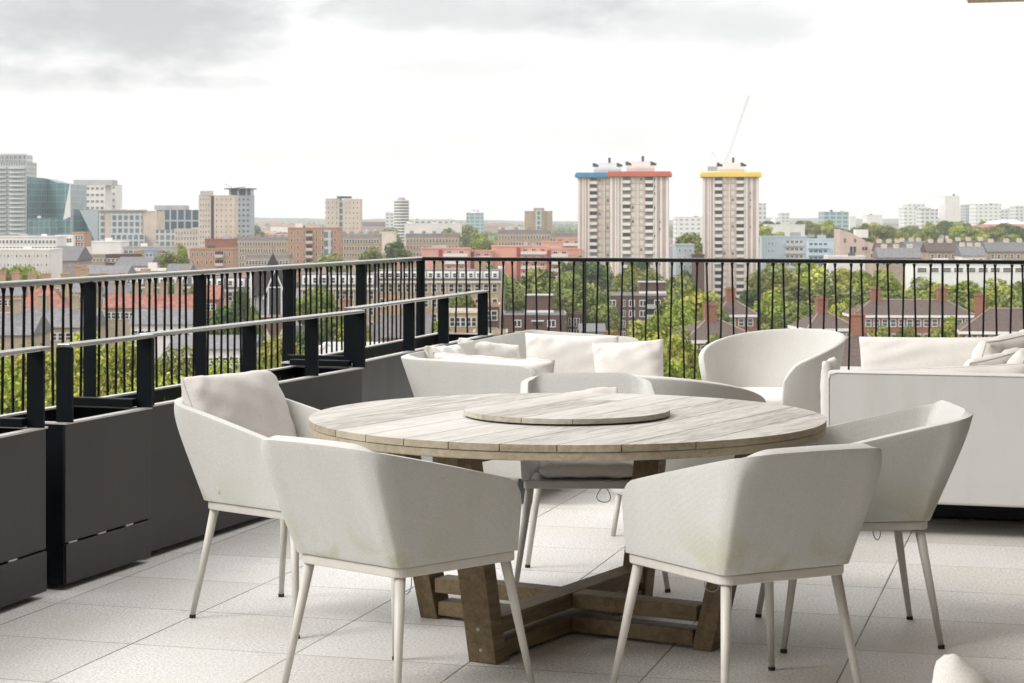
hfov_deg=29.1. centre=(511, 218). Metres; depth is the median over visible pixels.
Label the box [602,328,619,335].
tree
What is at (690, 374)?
tree
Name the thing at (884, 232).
tree
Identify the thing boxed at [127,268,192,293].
terraced house
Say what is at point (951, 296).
tree
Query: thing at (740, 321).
window
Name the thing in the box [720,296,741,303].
tree
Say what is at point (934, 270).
window
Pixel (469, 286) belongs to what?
window
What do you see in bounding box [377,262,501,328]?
terraced house
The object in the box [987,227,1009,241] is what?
tree
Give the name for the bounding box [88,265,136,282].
building
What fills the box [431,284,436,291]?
window
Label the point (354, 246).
apartment block
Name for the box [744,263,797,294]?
tree
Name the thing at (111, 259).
building
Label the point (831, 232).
tree
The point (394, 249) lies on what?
tree
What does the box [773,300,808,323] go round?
tree
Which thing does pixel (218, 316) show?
tree
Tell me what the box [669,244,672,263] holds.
townhouse
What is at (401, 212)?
round tower
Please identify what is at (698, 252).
tree
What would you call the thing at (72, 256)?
building
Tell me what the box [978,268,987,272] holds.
window
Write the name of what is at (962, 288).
tree
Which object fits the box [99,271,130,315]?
terraced house
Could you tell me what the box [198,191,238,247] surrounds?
tower block
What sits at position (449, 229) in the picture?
tree
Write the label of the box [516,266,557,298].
tree
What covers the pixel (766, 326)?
tree
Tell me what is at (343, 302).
terraced house
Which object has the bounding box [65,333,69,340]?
window
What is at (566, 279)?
tree
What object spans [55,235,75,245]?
apartment block
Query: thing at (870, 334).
tree
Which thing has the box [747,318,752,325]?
window
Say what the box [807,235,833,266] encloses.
apartment block
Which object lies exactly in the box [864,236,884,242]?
tree
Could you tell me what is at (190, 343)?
terraced house
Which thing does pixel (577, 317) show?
apartment block
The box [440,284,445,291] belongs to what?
window
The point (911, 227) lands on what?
tree
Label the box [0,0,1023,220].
sky
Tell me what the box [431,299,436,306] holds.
window
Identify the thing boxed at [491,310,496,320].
window
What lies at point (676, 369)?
tree
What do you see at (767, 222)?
tree
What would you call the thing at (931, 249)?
terraced house
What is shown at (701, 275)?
building
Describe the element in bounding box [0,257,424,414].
railing
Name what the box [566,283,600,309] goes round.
tree
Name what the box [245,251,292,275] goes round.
apartment block
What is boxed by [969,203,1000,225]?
distant building
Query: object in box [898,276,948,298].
tree
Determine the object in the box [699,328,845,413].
lounge chair
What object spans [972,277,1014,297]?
tree
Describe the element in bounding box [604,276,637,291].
tree
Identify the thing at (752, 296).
tree
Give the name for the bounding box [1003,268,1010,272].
window
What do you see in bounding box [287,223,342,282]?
apartment block
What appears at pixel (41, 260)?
apartment block
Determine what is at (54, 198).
glass office
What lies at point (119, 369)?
tree
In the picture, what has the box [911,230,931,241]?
tree
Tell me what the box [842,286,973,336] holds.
brick house
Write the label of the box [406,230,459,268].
apartment block
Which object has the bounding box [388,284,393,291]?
window
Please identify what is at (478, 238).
tree
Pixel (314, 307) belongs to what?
tree
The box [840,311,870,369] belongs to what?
brick house
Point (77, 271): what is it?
building
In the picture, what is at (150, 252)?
building
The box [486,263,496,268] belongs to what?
tree
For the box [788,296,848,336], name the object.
brick house
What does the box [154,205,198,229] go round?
office building
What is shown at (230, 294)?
window
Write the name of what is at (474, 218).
distant building
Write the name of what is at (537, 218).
distant building
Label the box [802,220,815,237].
tree
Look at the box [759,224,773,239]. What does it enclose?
tree
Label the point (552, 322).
window
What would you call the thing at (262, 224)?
townhouse
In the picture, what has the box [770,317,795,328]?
tree
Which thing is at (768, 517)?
dining chair
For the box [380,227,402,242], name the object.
tree
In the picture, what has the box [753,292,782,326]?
tree
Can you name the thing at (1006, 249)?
terraced house
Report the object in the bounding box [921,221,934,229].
tree
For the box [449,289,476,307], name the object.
tree
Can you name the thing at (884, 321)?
window
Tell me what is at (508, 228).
townhouse
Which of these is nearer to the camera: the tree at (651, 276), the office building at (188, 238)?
the tree at (651, 276)
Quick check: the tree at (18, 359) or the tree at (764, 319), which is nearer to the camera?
the tree at (18, 359)
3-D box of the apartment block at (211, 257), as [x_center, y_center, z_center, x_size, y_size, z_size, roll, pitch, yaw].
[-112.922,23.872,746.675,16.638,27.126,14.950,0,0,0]
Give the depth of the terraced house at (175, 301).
433.26 m
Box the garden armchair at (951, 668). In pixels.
[932,654,991,682]
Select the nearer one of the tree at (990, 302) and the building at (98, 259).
the tree at (990, 302)
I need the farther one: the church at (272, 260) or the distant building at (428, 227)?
the distant building at (428, 227)
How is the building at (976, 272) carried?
on the ground
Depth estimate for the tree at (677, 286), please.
617.32 m
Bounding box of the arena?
[971,220,1023,241]
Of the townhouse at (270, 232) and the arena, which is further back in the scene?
the townhouse at (270, 232)
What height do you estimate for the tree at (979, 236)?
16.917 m
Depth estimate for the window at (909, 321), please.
429.95 m
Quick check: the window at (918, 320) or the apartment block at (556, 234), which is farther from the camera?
the apartment block at (556, 234)
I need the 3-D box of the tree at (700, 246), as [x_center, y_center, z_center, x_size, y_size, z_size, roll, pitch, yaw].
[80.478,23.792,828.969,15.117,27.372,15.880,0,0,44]
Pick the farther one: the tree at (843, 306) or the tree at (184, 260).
the tree at (184, 260)
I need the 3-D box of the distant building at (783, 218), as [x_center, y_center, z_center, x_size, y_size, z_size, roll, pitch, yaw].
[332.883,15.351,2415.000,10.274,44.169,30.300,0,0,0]
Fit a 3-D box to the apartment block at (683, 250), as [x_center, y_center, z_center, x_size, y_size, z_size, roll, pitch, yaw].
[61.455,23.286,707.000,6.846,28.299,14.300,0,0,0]
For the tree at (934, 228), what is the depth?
1446.93 m
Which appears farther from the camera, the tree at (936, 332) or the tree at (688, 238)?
the tree at (688, 238)
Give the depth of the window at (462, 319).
379.99 m
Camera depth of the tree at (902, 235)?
1344.29 m
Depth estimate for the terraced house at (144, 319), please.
360.34 m
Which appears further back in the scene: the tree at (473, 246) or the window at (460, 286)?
the tree at (473, 246)
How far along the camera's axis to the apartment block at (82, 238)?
805.00 m
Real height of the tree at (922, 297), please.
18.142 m
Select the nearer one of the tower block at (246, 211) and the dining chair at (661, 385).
the dining chair at (661, 385)
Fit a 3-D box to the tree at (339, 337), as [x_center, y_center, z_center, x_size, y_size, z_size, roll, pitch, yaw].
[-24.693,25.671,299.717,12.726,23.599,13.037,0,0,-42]
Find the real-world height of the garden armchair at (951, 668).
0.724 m
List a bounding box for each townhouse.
[257,222,282,226]
[260,230,282,233]
[266,234,287,236]
[270,224,321,232]
[362,221,385,226]
[362,227,385,232]
[462,224,497,233]
[485,223,513,226]
[498,226,524,229]
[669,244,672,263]
[882,224,898,229]
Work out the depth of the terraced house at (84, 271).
455.50 m
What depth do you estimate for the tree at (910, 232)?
1447.06 m
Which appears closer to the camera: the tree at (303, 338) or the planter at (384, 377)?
the planter at (384, 377)
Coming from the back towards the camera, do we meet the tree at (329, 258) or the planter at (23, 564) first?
the tree at (329, 258)
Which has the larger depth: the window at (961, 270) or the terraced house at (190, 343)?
the window at (961, 270)
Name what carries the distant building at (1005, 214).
on the ground
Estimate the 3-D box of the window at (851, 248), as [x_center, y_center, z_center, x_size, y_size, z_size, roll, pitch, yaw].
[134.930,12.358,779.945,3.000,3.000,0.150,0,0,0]
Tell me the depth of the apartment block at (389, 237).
1050.00 m
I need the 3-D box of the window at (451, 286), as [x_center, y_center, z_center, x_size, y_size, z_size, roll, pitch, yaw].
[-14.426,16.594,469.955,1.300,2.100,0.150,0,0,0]
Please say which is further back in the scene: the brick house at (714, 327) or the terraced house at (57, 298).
the terraced house at (57, 298)
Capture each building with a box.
[27,216,57,235]
[56,246,92,276]
[73,180,117,209]
[74,265,88,276]
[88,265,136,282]
[90,254,104,264]
[91,238,129,253]
[98,208,164,245]
[105,254,141,264]
[112,185,121,209]
[115,257,160,267]
[122,243,177,255]
[134,250,161,256]
[134,263,165,272]
[144,249,157,256]
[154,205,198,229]
[156,230,173,245]
[165,264,195,271]
[174,228,198,258]
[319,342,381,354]
[385,212,393,228]
[404,222,461,248]
[409,217,454,222]
[449,308,477,334]
[466,210,483,233]
[473,329,507,336]
[476,302,499,328]
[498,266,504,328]
[524,208,552,232]
[577,323,605,334]
[673,216,702,243]
[691,254,704,295]
[759,203,765,223]
[763,222,804,235]
[778,213,789,223]
[818,210,848,234]
[823,252,865,284]
[849,216,855,230]
[863,214,881,226]
[899,207,930,227]
[903,203,924,207]
[905,258,1021,291]
[915,209,937,228]
[939,194,958,237]
[959,206,960,220]
[961,205,968,222]
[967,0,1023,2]
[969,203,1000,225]
[1001,209,1009,219]
[1010,205,1023,221]
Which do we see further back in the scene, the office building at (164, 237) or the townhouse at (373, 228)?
the townhouse at (373, 228)
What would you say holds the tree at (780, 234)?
on the park hill
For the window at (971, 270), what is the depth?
600.00 m
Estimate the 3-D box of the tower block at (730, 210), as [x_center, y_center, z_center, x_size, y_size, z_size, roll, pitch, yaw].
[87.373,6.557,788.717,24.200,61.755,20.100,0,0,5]
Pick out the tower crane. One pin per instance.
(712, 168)
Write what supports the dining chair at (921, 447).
on the terrace floor
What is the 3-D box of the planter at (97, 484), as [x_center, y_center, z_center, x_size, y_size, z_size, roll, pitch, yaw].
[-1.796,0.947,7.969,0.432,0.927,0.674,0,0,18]
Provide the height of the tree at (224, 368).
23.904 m
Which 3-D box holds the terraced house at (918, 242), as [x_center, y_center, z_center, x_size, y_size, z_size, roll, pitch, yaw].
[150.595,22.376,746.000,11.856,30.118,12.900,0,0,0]
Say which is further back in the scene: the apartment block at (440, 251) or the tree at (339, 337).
the apartment block at (440, 251)
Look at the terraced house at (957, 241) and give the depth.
735.12 m
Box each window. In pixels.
[50,333,56,340]
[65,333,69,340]
[125,312,129,318]
[228,292,232,300]
[342,290,345,298]
[371,290,373,299]
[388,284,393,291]
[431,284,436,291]
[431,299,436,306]
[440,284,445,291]
[449,284,453,291]
[450,317,454,326]
[457,284,462,291]
[457,317,459,326]
[460,317,465,326]
[467,284,471,291]
[468,317,470,326]
[471,317,476,326]
[483,284,488,289]
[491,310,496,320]
[492,284,496,291]
[514,320,520,326]
[547,320,555,326]
[639,300,644,306]
[639,310,644,316]
[738,318,743,325]
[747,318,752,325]
[849,246,856,252]
[865,319,870,326]
[874,319,879,326]
[882,319,887,326]
[890,319,895,326]
[898,319,904,326]
[907,319,912,326]
[916,319,920,326]
[917,268,926,272]
[923,319,927,326]
[929,268,938,272]
[932,319,937,326]
[944,268,950,272]
[954,268,963,272]
[966,268,975,272]
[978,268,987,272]
[990,268,999,272]
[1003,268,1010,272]
[1015,268,1021,272]
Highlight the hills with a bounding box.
[254,217,938,225]
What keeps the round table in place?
on the terrace floor
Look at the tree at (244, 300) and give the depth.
419.01 m
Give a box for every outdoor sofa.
[401,330,663,503]
[820,329,1023,519]
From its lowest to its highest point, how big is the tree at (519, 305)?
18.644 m
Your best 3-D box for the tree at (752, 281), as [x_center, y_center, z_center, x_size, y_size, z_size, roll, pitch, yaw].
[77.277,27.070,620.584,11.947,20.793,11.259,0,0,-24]
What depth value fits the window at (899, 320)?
429.95 m
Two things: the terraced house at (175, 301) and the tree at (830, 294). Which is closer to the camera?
the terraced house at (175, 301)
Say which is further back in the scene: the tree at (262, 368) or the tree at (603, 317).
the tree at (603, 317)
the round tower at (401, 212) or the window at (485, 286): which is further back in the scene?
the round tower at (401, 212)
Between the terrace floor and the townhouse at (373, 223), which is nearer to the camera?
the terrace floor
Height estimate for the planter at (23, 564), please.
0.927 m
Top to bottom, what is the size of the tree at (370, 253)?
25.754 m
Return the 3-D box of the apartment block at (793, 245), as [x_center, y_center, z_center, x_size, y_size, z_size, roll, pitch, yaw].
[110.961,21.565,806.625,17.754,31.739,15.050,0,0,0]
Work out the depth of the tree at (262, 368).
199.48 m
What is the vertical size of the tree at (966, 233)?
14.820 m
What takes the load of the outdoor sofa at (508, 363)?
on the terrace floor
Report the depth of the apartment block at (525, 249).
780.00 m
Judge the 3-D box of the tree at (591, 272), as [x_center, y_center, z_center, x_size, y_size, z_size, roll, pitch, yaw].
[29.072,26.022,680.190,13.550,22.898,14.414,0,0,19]
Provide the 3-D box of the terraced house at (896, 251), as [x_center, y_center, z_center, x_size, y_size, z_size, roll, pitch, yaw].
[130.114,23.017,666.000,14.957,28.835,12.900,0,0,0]
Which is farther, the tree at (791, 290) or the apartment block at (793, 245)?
the apartment block at (793, 245)
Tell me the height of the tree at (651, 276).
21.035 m
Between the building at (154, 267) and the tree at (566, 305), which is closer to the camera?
the tree at (566, 305)
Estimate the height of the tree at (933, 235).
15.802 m
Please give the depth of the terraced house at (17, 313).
334.01 m
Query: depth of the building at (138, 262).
695.11 m
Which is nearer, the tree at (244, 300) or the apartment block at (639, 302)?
the tree at (244, 300)
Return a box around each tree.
[0,267,11,280]
[0,344,21,397]
[0,370,55,413]
[5,343,82,399]
[8,265,27,279]
[21,265,40,288]
[46,372,119,405]
[47,331,111,396]
[96,340,169,396]
[113,372,182,393]
[156,256,166,267]
[157,281,173,293]
[158,345,192,386]
[161,252,177,265]
[173,255,188,263]
[175,243,187,259]
[188,355,239,376]
[209,305,243,334]
[230,287,249,321]
[238,362,276,372]
[249,305,263,349]
[254,225,265,236]
[257,334,303,369]
[296,285,343,336]
[296,320,325,354]
[307,253,349,271]
[334,315,372,341]
[358,246,386,271]
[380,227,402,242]
[383,240,412,267]
[434,319,450,332]
[441,227,463,244]
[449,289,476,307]
[462,224,477,245]
[463,241,478,249]
[472,232,487,246]
[478,238,496,249]
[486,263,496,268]
[504,273,524,300]
[504,290,524,310]
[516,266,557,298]
[533,290,579,330]
[546,270,581,302]
[557,255,587,274]
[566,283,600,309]
[566,304,592,331]
[578,262,614,291]
[586,289,617,309]
[586,302,623,334]
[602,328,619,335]
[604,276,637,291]
[613,265,644,289]
[623,262,649,275]
[626,313,673,358]
[634,269,668,286]
[655,293,680,323]
[663,327,700,372]
[663,359,690,378]
[664,298,697,330]
[665,274,695,296]
[667,285,720,320]
[674,232,701,246]
[679,269,692,281]
[685,358,701,379]
[694,243,702,252]
[694,247,702,253]
[698,307,730,322]
[704,332,723,346]
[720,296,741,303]
[738,272,768,293]
[738,288,763,310]
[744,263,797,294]
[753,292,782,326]
[755,310,770,330]
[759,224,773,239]
[761,221,773,224]
[761,290,782,303]
[761,323,770,329]
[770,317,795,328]
[773,232,786,235]
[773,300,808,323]
[775,282,814,306]
[791,263,831,290]
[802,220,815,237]
[804,303,829,313]
[808,284,849,309]
[809,223,823,235]
[820,220,836,233]
[825,228,845,236]
[829,267,871,291]
[829,298,854,319]
[846,285,886,307]
[853,269,904,294]
[857,223,871,232]
[860,224,871,238]
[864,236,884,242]
[865,328,874,336]
[868,222,881,233]
[871,325,894,336]
[872,225,896,240]
[882,290,913,298]
[894,230,910,240]
[895,325,924,336]
[897,227,914,235]
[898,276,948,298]
[903,225,920,236]
[910,293,934,298]
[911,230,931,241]
[913,228,940,241]
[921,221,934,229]
[928,226,944,238]
[930,327,946,336]
[935,222,945,241]
[935,294,967,304]
[938,220,950,241]
[939,316,960,336]
[945,280,979,300]
[947,296,967,309]
[948,222,969,239]
[957,230,973,237]
[965,291,1002,312]
[967,226,988,239]
[968,229,989,238]
[970,295,998,307]
[971,234,986,239]
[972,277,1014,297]
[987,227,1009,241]
[994,290,1021,307]
[995,222,1014,230]
[998,234,1022,241]
[998,237,1011,241]
[1007,225,1023,238]
[1009,281,1021,295]
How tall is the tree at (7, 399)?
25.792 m
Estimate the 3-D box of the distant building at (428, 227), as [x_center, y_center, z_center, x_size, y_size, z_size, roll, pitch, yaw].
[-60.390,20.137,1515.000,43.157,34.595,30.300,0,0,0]
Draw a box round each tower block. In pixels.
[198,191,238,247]
[224,184,256,236]
[325,196,361,233]
[575,158,622,267]
[607,156,671,284]
[700,157,761,303]
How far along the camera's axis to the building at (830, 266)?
700.00 m
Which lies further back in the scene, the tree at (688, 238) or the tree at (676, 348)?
the tree at (688, 238)
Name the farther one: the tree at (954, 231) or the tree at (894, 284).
the tree at (954, 231)
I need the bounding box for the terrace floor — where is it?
[0,456,1023,682]
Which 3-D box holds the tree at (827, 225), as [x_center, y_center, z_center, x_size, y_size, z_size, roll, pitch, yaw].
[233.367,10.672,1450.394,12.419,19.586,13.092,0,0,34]
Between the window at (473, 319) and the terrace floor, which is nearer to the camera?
the terrace floor
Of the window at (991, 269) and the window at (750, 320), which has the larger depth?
the window at (991, 269)
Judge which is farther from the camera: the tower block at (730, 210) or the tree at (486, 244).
the tree at (486, 244)
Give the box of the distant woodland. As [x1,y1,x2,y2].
[254,222,892,246]
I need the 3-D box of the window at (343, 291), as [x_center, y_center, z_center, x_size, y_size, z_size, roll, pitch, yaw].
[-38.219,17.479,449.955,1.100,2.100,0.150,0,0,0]
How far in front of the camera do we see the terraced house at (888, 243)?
725.23 m
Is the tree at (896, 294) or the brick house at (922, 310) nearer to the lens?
the brick house at (922, 310)
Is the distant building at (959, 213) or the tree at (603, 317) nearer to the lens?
the tree at (603, 317)
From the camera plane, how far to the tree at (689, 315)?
418.48 m
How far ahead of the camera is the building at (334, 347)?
281.42 m
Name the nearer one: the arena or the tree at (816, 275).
the tree at (816, 275)
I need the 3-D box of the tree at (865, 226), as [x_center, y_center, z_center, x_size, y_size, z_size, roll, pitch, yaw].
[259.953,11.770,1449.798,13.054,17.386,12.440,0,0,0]
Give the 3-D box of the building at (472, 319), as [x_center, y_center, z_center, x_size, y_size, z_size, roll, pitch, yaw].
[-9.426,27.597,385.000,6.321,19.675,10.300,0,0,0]
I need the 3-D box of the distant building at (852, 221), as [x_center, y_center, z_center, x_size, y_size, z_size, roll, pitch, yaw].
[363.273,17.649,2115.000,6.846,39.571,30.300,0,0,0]
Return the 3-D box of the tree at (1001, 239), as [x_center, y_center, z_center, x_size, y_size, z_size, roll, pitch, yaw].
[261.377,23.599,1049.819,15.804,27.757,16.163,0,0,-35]
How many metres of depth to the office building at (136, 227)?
1099.50 m
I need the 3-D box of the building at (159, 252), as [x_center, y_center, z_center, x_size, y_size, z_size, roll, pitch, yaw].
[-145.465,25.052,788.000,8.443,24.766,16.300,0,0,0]
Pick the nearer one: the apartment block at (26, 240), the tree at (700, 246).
the apartment block at (26, 240)
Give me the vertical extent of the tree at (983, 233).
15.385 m
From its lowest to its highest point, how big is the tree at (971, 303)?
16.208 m
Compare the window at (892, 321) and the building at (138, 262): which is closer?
the window at (892, 321)
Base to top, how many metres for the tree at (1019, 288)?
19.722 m
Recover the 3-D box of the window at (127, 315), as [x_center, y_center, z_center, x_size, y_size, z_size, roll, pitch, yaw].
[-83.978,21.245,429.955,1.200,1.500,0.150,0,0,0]
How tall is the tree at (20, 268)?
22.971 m
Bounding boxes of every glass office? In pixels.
[27,176,86,234]
[73,209,98,240]
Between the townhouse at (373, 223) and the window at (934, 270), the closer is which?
the window at (934, 270)
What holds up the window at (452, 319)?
in the building at (472, 319)
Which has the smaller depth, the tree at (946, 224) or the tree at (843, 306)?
the tree at (843, 306)
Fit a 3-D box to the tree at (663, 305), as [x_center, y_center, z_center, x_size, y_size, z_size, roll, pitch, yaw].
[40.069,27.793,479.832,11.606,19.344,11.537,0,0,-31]
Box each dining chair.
[174,369,388,638]
[261,435,534,682]
[514,373,670,592]
[610,443,881,682]
[611,374,765,535]
[755,400,973,652]
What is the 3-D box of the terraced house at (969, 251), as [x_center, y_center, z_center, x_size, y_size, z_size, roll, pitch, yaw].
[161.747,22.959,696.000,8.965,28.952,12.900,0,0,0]
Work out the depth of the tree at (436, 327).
328.50 m
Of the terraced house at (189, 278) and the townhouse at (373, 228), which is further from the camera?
the townhouse at (373, 228)
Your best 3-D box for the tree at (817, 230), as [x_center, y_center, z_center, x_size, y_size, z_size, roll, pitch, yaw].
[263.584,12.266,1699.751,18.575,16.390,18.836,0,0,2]
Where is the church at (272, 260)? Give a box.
[250,253,380,346]
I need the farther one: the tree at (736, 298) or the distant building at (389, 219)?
the distant building at (389, 219)
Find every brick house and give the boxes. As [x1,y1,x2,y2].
[673,302,747,377]
[719,286,756,331]
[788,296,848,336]
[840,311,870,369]
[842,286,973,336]
[957,292,1022,336]
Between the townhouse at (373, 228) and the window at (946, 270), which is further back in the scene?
the townhouse at (373, 228)
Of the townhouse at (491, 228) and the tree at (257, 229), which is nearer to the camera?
the tree at (257, 229)
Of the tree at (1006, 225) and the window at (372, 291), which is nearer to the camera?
the window at (372, 291)
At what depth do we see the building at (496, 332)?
345.16 m
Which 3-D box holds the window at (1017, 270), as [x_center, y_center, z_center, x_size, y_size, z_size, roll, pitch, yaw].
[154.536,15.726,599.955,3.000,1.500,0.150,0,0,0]
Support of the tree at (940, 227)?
on the park hill
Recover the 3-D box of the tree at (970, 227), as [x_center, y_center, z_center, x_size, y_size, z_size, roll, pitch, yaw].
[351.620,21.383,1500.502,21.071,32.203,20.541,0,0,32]
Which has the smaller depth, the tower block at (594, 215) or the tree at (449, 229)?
the tower block at (594, 215)
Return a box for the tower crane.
[708,95,749,170]
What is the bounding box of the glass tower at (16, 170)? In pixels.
[0,153,36,235]
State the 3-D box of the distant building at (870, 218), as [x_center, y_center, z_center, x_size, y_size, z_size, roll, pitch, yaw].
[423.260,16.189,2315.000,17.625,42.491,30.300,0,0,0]
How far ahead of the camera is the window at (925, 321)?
429.95 m
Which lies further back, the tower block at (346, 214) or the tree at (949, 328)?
the tower block at (346, 214)
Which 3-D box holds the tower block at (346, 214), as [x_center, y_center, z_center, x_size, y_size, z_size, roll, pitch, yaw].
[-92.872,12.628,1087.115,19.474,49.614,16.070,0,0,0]
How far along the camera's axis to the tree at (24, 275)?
598.75 m
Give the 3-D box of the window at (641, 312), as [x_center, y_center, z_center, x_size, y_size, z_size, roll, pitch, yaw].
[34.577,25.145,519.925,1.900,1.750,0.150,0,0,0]
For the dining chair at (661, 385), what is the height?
0.756 m
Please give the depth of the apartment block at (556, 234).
960.21 m
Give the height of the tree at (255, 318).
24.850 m
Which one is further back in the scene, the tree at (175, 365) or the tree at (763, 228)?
the tree at (763, 228)
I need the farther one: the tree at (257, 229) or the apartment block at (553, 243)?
the tree at (257, 229)
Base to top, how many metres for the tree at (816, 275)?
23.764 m
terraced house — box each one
[0,270,26,312]
[0,296,50,362]
[22,271,70,307]
[22,293,104,358]
[54,284,60,291]
[68,266,103,310]
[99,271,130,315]
[103,280,158,351]
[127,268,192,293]
[128,309,192,362]
[151,281,192,308]
[166,335,263,378]
[209,285,225,322]
[210,273,249,333]
[298,265,377,324]
[339,296,349,321]
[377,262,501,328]
[380,295,431,341]
[871,239,905,250]
[872,244,922,288]
[894,238,925,248]
[920,239,956,259]
[952,237,987,245]
[954,242,986,259]
[981,239,1023,259]
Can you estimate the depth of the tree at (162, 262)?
738.56 m
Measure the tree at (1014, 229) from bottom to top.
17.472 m
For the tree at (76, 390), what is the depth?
154.77 m
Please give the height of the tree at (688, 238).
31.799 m
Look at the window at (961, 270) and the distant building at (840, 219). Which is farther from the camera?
the distant building at (840, 219)
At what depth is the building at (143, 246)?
820.00 m
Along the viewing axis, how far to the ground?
1388.75 m
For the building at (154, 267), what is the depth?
626.69 m
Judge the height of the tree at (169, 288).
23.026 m
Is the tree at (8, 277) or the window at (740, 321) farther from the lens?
the tree at (8, 277)
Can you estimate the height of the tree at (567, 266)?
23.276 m
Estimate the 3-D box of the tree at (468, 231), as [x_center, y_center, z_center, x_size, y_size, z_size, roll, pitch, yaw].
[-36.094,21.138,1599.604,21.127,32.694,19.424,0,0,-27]
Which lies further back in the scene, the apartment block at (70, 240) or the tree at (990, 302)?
the apartment block at (70, 240)
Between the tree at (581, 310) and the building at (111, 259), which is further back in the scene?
the building at (111, 259)
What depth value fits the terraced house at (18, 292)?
471.57 m
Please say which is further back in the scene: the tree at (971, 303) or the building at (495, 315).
the tree at (971, 303)
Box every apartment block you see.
[0,234,66,247]
[0,247,62,277]
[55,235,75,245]
[71,232,91,246]
[189,245,238,275]
[204,235,237,247]
[233,234,287,266]
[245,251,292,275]
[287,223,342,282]
[342,231,381,271]
[380,232,396,264]
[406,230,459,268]
[420,245,470,268]
[471,250,492,268]
[491,242,547,294]
[498,227,550,244]
[504,294,565,333]
[542,241,563,247]
[547,246,581,281]
[551,230,577,240]
[556,238,577,247]
[566,310,592,332]
[601,279,667,335]
[672,244,694,278]
[759,232,806,274]
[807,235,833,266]
[834,229,873,275]
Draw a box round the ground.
[669,264,670,287]
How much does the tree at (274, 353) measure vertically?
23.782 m
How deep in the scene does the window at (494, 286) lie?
469.91 m
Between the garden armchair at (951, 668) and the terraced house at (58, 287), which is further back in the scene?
the terraced house at (58, 287)
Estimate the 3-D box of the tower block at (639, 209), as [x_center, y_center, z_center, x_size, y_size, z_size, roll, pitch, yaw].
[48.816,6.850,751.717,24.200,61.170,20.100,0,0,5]
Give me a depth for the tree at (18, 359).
203.36 m
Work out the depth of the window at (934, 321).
429.95 m
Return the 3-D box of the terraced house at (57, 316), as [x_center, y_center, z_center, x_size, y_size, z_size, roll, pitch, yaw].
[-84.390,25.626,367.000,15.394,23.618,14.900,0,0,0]
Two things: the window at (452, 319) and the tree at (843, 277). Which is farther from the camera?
the tree at (843, 277)
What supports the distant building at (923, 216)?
on the ground
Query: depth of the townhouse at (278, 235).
2210.47 m
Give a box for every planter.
[0,334,154,583]
[0,346,50,607]
[102,310,365,550]
[281,290,493,401]
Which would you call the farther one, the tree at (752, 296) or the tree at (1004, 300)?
the tree at (752, 296)
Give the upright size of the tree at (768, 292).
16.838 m
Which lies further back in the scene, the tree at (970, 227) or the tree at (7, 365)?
the tree at (970, 227)
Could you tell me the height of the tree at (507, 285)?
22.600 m
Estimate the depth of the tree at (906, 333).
323.11 m
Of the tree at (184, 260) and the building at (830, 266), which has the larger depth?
the tree at (184, 260)
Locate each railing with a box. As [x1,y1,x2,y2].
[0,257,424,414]
[419,257,1023,379]
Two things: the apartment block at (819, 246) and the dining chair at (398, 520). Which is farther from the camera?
the apartment block at (819, 246)
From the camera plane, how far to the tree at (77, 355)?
223.27 m
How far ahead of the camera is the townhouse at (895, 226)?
3222.43 m
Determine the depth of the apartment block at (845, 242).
780.00 m
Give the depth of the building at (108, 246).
900.00 m
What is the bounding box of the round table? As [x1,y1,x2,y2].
[309,393,826,664]
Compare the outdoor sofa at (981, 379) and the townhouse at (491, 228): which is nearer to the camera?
the outdoor sofa at (981, 379)
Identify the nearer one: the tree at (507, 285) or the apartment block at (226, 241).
the tree at (507, 285)
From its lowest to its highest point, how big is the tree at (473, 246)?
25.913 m
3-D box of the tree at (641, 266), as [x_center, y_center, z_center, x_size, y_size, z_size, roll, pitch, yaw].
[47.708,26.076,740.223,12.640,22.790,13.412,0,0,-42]
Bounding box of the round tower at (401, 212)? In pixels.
[393,198,408,243]
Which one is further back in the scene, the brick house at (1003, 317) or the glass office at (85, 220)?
the glass office at (85, 220)
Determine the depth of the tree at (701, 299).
427.97 m
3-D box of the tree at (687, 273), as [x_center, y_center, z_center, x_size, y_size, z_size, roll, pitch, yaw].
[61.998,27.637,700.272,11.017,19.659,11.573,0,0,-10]
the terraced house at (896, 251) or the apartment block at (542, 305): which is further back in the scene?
the terraced house at (896, 251)
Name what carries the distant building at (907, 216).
on the ground
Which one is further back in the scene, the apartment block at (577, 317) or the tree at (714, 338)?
the apartment block at (577, 317)
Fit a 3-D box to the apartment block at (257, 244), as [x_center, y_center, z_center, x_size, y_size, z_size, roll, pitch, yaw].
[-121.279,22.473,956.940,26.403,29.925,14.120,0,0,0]
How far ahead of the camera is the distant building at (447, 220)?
1700.00 m
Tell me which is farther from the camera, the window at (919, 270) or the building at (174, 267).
the building at (174, 267)
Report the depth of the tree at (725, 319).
398.48 m
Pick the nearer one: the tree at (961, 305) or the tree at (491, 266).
the tree at (961, 305)
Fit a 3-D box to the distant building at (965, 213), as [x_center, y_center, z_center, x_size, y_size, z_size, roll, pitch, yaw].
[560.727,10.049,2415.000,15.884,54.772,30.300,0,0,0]
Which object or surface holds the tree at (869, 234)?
on the park hill
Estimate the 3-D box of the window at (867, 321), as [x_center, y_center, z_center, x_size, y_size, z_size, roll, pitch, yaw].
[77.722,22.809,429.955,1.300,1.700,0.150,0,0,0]
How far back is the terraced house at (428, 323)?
303.30 m
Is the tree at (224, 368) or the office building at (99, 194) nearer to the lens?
the tree at (224, 368)

